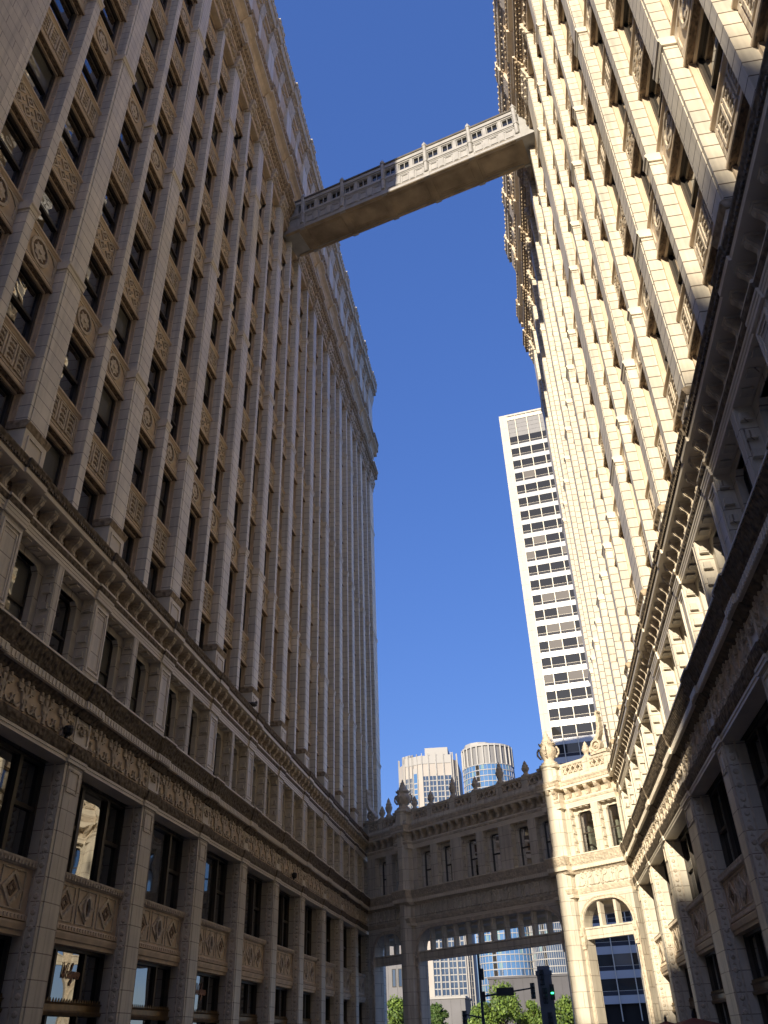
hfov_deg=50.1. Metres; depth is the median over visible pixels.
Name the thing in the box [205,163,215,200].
window
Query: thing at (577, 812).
storey window
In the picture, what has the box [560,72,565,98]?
window
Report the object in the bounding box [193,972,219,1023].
shop window
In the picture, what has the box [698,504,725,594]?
storey window
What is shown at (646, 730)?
storey window
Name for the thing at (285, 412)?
window
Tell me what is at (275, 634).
window
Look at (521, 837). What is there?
storey window
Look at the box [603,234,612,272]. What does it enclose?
window
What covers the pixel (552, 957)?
apartment tower
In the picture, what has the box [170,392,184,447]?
window
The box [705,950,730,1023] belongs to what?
shop window
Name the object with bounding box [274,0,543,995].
sky
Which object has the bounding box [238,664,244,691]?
window
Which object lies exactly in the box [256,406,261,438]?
window
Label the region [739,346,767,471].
storey window
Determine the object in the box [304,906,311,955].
display window
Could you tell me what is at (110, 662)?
storey window
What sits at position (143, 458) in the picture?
window
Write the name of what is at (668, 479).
window
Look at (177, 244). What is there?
window
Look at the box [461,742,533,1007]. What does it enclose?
apartment tower
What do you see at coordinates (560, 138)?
window
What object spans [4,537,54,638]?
storey window
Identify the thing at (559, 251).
window
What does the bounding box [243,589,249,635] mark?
window
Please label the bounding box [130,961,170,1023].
shop window
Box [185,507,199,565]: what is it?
window
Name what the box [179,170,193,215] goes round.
window
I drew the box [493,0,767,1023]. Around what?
office building
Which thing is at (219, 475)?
window
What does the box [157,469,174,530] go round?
window
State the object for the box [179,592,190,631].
window
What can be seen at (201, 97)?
window
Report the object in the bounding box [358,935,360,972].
display window
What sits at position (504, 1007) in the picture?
street tree
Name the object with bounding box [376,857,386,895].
storey window
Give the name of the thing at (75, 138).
window
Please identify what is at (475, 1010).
street tree
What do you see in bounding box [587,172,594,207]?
window
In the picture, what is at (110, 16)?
window
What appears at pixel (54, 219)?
window
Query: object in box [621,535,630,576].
window
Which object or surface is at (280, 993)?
shop window
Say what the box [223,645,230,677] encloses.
window
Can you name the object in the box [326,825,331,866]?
storey window
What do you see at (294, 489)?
window
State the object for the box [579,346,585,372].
window
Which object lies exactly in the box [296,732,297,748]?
window
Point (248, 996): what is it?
shop window
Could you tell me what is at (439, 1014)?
street tree
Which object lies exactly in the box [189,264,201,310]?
window
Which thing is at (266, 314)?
window
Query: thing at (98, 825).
display window
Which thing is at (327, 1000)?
shop window
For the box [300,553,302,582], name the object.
window
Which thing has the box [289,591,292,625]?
window
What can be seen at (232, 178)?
window
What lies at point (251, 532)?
window
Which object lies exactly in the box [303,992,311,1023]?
shop window
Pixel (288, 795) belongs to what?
storey window
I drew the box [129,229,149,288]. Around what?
window
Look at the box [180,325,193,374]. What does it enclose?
window
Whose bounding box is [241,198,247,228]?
window
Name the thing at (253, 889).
display window
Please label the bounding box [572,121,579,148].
window
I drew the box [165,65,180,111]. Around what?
window
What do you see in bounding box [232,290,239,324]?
window
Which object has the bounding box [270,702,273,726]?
window
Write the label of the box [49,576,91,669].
storey window
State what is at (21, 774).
display window
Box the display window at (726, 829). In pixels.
[709,776,741,867]
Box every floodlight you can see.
[63,725,73,737]
[292,872,296,879]
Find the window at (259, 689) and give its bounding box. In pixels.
[257,686,261,713]
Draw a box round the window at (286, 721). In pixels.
[285,719,287,743]
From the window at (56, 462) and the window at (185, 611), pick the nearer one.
the window at (56, 462)
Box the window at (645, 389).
[642,382,657,434]
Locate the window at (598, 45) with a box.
[592,21,603,74]
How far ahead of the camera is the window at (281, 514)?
41.50 m
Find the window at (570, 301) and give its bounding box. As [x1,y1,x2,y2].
[568,295,573,316]
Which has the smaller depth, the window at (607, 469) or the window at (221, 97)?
the window at (607, 469)
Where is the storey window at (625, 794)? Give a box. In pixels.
[623,784,630,815]
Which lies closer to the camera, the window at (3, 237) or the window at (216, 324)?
the window at (3, 237)
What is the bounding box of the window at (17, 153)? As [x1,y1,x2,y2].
[0,108,37,195]
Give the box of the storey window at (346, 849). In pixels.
[343,841,347,879]
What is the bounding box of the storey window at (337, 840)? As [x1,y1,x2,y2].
[334,832,338,872]
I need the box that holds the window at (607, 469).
[605,465,613,502]
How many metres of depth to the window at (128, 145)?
27.64 m
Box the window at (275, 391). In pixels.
[273,385,277,416]
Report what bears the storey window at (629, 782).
in the office building at (635, 198)
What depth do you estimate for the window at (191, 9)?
36.60 m
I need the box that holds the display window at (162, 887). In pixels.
[145,823,182,909]
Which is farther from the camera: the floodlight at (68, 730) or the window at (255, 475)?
the window at (255, 475)
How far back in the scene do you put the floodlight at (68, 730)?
18.38 m
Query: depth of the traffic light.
66.50 m
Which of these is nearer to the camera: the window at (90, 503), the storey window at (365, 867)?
the window at (90, 503)
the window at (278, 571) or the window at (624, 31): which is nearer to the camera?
the window at (624, 31)
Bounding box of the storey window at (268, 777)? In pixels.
[265,768,276,822]
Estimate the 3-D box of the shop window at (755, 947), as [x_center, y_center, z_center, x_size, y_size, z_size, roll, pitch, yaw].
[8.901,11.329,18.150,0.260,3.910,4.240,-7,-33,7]
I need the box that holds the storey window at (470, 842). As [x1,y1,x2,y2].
[462,834,478,876]
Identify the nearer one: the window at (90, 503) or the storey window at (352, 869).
the window at (90, 503)
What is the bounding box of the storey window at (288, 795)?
[281,783,290,833]
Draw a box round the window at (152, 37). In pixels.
[145,14,162,64]
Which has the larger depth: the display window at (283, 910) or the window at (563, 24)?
the display window at (283, 910)
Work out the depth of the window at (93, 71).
25.63 m
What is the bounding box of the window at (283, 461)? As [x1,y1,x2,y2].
[281,458,284,488]
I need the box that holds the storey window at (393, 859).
[392,854,398,890]
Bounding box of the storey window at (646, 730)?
[643,710,654,754]
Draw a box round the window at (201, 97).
[196,78,207,116]
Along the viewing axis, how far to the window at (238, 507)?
34.67 m
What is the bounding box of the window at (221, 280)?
[217,256,226,295]
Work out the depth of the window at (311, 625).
45.14 m
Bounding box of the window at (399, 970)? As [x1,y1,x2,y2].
[398,968,401,986]
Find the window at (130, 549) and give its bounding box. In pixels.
[122,523,139,572]
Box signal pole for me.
[462,955,535,1023]
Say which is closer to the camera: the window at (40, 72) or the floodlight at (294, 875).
the window at (40, 72)
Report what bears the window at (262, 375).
in the office building at (188, 440)
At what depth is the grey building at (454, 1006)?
193.44 m
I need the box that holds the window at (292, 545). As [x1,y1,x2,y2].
[291,535,294,566]
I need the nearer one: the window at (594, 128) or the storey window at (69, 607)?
the storey window at (69, 607)
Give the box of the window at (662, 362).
[649,320,667,385]
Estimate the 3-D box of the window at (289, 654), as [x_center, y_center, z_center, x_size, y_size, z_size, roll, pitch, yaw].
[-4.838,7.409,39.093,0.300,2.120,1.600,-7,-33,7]
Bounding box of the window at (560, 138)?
[559,134,564,156]
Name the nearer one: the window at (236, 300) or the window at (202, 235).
the window at (202, 235)
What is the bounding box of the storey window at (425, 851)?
[417,846,431,886]
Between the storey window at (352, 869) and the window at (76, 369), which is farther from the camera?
the storey window at (352, 869)
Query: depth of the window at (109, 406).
23.66 m
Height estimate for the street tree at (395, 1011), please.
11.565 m
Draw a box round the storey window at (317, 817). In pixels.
[315,815,321,858]
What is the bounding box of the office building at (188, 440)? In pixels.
[0,0,386,1023]
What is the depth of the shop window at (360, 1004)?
47.34 m
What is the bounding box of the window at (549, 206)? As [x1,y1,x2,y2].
[548,205,552,224]
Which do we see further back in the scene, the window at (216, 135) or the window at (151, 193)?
the window at (216, 135)
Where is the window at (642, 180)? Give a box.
[634,152,651,218]
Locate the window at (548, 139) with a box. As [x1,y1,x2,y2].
[548,139,552,157]
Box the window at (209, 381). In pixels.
[203,368,214,414]
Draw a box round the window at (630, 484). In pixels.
[629,481,639,524]
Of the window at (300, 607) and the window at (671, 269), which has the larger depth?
the window at (300, 607)
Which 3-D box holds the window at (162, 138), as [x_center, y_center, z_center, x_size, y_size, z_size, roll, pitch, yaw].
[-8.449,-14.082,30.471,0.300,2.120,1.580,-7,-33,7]
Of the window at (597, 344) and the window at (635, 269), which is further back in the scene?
the window at (597, 344)
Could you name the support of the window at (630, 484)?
in the office building at (635, 198)
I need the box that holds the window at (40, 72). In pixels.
[24,37,61,116]
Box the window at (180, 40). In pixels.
[175,21,188,65]
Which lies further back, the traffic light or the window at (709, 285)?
the traffic light
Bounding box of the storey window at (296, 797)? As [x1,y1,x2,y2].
[293,794,301,842]
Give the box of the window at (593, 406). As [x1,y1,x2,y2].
[592,403,598,434]
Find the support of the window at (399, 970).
in the grey building at (393, 979)
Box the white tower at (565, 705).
[499,408,648,1023]
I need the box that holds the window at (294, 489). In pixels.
[293,484,295,511]
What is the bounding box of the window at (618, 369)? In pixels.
[615,361,626,403]
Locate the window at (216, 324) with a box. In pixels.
[210,310,220,351]
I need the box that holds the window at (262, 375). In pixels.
[260,356,265,386]
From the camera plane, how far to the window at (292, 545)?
43.39 m
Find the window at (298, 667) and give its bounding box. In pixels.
[297,667,299,703]
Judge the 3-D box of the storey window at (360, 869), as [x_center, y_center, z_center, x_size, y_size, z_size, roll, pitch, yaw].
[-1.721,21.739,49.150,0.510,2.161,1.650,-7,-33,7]
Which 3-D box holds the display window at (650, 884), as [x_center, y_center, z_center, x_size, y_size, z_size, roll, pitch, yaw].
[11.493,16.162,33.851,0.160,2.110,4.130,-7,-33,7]
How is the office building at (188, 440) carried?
on the ground
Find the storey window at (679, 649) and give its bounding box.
[672,603,690,666]
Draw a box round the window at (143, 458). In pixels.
[131,433,152,499]
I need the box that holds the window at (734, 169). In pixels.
[731,107,750,178]
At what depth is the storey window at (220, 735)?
29.14 m
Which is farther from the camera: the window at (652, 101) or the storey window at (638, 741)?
the storey window at (638, 741)
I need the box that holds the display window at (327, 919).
[326,917,329,962]
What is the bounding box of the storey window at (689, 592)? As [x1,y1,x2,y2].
[685,555,707,636]
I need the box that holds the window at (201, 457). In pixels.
[195,434,207,486]
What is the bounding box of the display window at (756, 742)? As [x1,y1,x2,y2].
[745,706,767,824]
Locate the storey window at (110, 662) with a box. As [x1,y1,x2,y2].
[98,618,131,702]
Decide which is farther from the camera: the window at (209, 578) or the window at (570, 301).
the window at (570, 301)
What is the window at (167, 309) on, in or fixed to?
in the office building at (188, 440)
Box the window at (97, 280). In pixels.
[83,249,110,321]
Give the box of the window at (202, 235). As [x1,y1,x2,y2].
[197,211,208,251]
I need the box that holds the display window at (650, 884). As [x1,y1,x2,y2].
[650,884,659,932]
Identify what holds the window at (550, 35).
in the office building at (635, 198)
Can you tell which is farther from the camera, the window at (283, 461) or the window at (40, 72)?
the window at (283, 461)
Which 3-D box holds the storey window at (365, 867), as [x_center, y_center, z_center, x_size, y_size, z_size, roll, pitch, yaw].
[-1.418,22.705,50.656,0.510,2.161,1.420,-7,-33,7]
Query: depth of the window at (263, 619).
36.28 m
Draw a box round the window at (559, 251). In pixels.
[558,246,562,270]
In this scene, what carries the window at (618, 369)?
in the office building at (635, 198)
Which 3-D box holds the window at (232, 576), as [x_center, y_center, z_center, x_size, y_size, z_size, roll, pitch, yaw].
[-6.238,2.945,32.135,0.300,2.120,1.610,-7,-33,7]
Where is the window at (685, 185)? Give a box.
[671,141,698,235]
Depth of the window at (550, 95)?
37.47 m
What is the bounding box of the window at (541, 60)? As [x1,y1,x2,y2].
[539,51,542,71]
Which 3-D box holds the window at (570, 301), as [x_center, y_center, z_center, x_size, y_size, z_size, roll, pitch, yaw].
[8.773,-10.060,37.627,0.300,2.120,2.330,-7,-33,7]
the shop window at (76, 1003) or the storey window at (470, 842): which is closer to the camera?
the shop window at (76, 1003)
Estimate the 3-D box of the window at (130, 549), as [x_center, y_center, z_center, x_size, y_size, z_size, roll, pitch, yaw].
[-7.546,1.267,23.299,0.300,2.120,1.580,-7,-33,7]
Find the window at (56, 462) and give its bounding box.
[42,431,70,493]
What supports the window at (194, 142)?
in the office building at (188, 440)
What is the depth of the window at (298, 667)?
41.24 m
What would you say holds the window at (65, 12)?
in the office building at (188, 440)
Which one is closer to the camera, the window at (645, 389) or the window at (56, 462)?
the window at (56, 462)
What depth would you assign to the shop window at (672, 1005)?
33.54 m
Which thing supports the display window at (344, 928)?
in the office building at (188, 440)
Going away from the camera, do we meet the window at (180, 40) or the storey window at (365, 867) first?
the window at (180, 40)
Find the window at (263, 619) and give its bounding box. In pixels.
[259,614,265,657]
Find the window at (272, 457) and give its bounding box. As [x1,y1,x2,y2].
[270,436,275,467]
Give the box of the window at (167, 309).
[159,284,175,339]
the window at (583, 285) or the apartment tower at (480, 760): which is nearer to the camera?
the window at (583, 285)
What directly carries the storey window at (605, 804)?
in the gateway
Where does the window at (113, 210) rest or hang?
in the office building at (188, 440)
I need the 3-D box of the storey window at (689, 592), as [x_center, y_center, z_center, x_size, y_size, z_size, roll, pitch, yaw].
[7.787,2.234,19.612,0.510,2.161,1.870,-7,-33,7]
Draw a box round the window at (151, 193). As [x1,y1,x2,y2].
[142,167,160,221]
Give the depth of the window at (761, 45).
12.69 m
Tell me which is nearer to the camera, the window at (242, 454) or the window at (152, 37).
the window at (152, 37)
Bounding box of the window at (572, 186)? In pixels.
[571,185,577,208]
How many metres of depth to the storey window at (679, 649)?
22.77 m
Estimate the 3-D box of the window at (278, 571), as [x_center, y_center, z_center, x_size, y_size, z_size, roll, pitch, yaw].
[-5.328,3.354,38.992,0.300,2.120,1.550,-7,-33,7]
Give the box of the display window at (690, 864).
[680,828,701,899]
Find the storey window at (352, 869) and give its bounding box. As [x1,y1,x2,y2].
[350,848,353,884]
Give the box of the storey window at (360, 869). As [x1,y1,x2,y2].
[358,855,361,890]
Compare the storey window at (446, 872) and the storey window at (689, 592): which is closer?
the storey window at (689, 592)
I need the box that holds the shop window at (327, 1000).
[325,996,331,1023]
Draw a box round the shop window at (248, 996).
[239,980,257,1023]
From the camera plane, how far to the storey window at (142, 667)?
23.61 m
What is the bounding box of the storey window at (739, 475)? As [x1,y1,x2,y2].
[718,429,752,535]
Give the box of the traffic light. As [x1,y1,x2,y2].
[535,966,556,1023]
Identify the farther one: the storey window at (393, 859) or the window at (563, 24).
the storey window at (393, 859)
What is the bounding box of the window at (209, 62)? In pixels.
[203,39,213,75]
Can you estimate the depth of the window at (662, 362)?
22.25 m
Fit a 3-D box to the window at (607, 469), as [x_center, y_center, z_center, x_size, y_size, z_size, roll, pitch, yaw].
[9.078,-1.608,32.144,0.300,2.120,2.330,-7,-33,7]
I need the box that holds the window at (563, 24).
[560,9,566,41]
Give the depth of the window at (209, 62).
38.55 m
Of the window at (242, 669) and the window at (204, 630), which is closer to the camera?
the window at (204, 630)
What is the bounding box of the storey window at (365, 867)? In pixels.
[363,860,366,894]
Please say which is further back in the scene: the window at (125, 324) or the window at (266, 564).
the window at (266, 564)
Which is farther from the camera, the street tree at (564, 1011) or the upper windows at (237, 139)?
the street tree at (564, 1011)
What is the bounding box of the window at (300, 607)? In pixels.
[299,607,301,641]
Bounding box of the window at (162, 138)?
[155,113,170,162]
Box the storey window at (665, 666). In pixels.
[663,638,679,703]
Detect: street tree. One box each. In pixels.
[387,994,403,1023]
[430,1002,448,1023]
[467,1001,500,1023]
[487,980,524,1023]
[520,999,541,1023]
[555,994,573,1023]
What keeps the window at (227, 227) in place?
in the office building at (188, 440)
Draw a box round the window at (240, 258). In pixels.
[237,243,243,274]
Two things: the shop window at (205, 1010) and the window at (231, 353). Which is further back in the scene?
the window at (231, 353)
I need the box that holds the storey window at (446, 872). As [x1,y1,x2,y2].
[437,841,452,882]
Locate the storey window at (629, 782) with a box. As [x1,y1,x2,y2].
[627,771,634,803]
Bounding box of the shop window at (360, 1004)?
[359,1003,362,1023]
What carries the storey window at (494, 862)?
in the gateway
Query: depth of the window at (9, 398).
18.67 m
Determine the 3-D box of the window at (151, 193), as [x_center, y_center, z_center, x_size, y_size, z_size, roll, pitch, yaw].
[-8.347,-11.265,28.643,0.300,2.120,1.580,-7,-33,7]
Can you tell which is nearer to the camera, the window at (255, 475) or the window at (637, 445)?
the window at (637, 445)
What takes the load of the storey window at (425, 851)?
in the gateway
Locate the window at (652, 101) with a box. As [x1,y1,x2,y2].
[642,57,662,141]
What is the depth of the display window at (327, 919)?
41.92 m
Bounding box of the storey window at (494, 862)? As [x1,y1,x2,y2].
[483,828,501,872]
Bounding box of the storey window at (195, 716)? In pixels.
[188,698,207,765]
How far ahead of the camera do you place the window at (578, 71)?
29.71 m
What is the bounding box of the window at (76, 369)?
[59,333,91,412]
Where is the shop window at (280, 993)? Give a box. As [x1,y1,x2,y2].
[274,987,287,1023]
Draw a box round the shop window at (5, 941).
[0,935,11,1012]
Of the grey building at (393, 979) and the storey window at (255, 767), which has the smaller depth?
the storey window at (255, 767)
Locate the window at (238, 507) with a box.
[233,498,241,542]
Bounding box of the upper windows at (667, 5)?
[535,0,673,219]
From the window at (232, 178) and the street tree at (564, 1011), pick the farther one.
the street tree at (564, 1011)
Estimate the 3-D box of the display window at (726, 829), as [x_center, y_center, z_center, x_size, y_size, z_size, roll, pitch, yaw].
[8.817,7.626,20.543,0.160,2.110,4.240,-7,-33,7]
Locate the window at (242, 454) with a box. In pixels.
[238,435,246,475]
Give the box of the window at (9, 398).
[0,373,21,428]
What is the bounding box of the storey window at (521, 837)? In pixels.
[511,821,531,866]
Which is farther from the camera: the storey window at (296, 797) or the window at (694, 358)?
the storey window at (296, 797)
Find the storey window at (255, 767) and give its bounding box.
[251,755,264,806]
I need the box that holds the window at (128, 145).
[118,116,139,176]
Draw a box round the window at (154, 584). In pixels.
[147,556,163,596]
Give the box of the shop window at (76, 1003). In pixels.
[41,945,104,1023]
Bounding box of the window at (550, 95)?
[548,90,552,111]
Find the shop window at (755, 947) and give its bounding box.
[743,926,767,1023]
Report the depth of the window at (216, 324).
34.80 m
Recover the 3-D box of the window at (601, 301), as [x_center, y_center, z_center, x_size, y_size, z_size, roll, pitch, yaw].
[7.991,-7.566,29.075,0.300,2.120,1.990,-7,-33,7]
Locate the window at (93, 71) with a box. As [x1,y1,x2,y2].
[82,42,109,109]
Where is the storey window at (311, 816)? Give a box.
[306,806,313,851]
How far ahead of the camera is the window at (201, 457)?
31.13 m
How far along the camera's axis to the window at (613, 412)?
29.98 m
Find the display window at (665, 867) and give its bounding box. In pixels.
[663,862,676,917]
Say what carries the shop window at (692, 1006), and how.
in the office building at (635, 198)
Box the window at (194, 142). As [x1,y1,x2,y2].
[188,122,200,163]
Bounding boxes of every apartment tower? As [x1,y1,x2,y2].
[398,747,479,1008]
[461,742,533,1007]
[529,922,567,974]
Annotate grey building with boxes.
[386,945,402,1022]
[430,996,471,1023]
[487,974,570,1023]
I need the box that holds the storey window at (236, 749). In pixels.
[231,737,245,797]
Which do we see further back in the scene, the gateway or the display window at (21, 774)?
the gateway
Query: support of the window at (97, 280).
in the office building at (188, 440)
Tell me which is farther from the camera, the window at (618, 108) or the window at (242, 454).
the window at (242, 454)
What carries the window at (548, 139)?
in the office building at (635, 198)
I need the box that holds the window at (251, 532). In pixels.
[248,522,254,562]
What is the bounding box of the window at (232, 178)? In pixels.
[229,165,236,198]
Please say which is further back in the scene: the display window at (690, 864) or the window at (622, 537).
the window at (622, 537)
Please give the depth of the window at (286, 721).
38.12 m
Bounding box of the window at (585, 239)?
[584,234,591,265]
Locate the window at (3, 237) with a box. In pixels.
[0,226,9,261]
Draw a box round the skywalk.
[283,104,534,256]
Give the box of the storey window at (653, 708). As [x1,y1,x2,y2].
[650,683,664,734]
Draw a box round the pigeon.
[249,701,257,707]
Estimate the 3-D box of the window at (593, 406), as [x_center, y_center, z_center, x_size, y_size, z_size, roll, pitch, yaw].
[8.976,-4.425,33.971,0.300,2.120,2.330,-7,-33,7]
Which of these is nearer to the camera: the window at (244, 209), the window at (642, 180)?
the window at (642, 180)
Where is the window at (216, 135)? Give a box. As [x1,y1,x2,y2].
[211,119,220,153]
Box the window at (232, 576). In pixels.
[227,567,236,615]
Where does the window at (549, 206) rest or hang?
in the office building at (635, 198)
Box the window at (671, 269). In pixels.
[660,233,682,310]
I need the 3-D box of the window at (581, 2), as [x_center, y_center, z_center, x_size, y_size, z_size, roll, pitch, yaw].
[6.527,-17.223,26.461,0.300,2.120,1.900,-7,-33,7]
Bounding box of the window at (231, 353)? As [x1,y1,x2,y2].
[226,342,234,380]
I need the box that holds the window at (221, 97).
[217,80,225,112]
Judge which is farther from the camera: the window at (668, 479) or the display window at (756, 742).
the window at (668, 479)
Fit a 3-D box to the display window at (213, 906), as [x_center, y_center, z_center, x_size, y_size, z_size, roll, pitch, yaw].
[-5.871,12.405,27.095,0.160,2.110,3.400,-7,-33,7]
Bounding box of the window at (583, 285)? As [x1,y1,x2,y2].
[582,283,588,311]
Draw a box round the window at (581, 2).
[578,0,583,17]
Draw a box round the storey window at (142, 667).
[129,646,157,724]
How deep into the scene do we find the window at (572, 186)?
33.73 m
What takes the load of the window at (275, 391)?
in the office building at (188, 440)
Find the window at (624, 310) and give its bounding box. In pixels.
[621,301,633,347]
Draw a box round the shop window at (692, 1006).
[684,965,696,1017]
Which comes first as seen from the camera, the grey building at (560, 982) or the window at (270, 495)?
the window at (270, 495)
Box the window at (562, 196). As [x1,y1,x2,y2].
[559,182,563,204]
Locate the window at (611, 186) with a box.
[606,168,617,218]
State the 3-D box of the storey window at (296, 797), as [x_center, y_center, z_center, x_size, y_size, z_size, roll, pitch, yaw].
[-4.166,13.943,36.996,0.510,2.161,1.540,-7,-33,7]
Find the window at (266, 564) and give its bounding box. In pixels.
[264,548,269,588]
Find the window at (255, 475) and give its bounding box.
[252,461,258,497]
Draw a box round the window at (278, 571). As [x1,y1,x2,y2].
[276,569,279,605]
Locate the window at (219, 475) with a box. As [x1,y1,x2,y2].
[213,465,223,511]
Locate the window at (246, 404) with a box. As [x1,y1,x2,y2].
[243,379,250,416]
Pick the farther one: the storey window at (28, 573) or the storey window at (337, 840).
the storey window at (337, 840)
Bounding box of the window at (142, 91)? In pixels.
[132,61,151,117]
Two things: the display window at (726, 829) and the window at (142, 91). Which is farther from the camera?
the window at (142, 91)
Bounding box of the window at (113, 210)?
[101,178,125,243]
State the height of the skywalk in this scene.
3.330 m
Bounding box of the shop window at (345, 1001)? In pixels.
[344,1000,348,1023]
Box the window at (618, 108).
[612,81,625,140]
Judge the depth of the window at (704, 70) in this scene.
15.74 m
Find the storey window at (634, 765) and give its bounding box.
[632,750,640,795]
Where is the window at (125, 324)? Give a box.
[113,299,136,364]
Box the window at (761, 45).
[757,23,767,56]
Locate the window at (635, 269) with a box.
[626,239,640,294]
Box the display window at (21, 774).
[0,739,44,857]
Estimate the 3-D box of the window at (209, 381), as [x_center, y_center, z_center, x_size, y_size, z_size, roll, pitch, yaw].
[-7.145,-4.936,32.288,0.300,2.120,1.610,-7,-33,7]
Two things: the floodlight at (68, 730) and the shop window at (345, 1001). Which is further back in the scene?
the shop window at (345, 1001)
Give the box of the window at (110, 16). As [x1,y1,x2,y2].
[100,0,124,50]
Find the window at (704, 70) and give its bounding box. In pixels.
[688,5,722,120]
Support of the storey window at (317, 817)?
in the office building at (188, 440)
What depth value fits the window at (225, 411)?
34.52 m
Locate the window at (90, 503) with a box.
[78,476,103,525]
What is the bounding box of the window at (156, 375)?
[147,354,164,414]
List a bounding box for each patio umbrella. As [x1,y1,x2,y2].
[659,1015,674,1023]
[675,1010,720,1023]
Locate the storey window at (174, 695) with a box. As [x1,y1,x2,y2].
[164,676,187,749]
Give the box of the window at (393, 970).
[392,969,395,986]
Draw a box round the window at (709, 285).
[707,282,712,293]
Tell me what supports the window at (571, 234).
in the office building at (635, 198)
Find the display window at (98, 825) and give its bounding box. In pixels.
[66,783,124,887]
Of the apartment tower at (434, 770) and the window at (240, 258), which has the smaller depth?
the window at (240, 258)
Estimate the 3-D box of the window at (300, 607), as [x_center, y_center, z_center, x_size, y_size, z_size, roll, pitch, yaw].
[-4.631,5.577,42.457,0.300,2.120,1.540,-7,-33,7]
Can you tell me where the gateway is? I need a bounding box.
[365,710,661,1023]
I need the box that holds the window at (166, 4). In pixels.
[160,0,171,18]
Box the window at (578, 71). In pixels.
[574,58,581,94]
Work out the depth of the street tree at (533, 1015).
180.81 m
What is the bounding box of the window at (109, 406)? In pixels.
[94,380,120,453]
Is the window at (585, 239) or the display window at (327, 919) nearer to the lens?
the window at (585, 239)
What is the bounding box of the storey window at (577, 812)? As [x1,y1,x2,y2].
[571,805,595,853]
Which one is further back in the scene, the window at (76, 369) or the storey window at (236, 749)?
the storey window at (236, 749)
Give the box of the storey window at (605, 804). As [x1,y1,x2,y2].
[598,797,624,846]
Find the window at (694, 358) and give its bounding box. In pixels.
[692,334,701,366]
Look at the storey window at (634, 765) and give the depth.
33.87 m
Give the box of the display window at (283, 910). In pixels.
[277,891,289,947]
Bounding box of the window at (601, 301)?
[599,293,607,330]
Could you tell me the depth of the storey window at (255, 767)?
32.62 m
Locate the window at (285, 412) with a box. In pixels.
[284,411,286,436]
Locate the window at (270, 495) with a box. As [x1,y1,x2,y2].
[267,490,272,525]
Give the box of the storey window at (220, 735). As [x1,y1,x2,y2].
[213,721,230,784]
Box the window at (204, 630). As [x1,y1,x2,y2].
[199,618,208,648]
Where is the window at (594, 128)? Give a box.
[589,107,598,153]
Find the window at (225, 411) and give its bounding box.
[220,400,229,442]
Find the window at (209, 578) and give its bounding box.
[205,537,216,589]
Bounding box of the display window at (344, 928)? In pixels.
[343,926,346,967]
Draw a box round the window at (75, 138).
[61,104,92,177]
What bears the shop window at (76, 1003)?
in the office building at (188, 440)
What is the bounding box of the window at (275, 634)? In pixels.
[273,632,276,673]
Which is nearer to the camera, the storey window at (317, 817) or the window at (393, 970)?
the storey window at (317, 817)
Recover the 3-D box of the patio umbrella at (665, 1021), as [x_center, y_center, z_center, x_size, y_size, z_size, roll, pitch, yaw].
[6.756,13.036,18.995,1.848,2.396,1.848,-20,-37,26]
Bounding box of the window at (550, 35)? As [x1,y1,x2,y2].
[548,28,552,50]
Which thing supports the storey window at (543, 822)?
in the gateway
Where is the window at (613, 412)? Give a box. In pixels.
[611,407,620,444]
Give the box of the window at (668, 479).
[666,474,671,486]
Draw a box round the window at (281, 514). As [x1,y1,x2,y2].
[279,512,282,543]
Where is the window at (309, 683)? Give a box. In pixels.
[309,683,310,718]
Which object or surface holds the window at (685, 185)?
in the office building at (635, 198)
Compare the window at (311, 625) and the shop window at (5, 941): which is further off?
the window at (311, 625)
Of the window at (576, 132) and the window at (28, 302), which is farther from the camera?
the window at (576, 132)
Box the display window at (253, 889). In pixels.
[244,874,261,937]
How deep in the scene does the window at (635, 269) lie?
24.09 m
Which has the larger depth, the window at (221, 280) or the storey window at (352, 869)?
the storey window at (352, 869)
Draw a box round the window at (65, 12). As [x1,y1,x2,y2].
[50,0,81,47]
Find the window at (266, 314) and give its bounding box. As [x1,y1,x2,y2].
[263,310,268,336]
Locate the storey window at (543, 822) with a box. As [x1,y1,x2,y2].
[536,816,551,858]
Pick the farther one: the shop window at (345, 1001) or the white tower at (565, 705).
the white tower at (565, 705)
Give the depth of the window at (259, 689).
34.69 m
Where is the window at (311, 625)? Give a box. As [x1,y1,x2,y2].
[310,625,311,657]
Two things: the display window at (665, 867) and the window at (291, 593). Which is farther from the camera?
the window at (291, 593)
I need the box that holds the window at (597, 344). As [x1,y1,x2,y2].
[596,341,603,374]
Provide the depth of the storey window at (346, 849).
46.41 m
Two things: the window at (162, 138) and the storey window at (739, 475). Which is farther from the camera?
the window at (162, 138)
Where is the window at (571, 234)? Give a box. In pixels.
[570,232,575,255]
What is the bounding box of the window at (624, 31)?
[617,0,632,62]
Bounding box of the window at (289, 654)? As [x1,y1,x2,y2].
[286,653,290,690]
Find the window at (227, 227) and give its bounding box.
[223,209,231,245]
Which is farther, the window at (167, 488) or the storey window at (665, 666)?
the window at (167, 488)
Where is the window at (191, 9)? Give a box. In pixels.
[184,0,195,22]
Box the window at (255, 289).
[252,281,258,312]
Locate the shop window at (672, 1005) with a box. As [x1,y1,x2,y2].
[668,975,677,1022]
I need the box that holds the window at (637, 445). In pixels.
[634,437,647,487]
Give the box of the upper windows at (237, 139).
[189,0,366,781]
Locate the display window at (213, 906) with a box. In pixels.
[202,852,227,925]
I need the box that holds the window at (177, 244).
[170,224,184,273]
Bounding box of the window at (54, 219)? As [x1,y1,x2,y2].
[37,174,72,256]
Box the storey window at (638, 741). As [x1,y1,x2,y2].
[637,737,646,773]
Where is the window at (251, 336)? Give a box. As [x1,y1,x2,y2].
[248,328,254,361]
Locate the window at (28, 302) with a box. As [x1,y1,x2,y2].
[6,260,49,350]

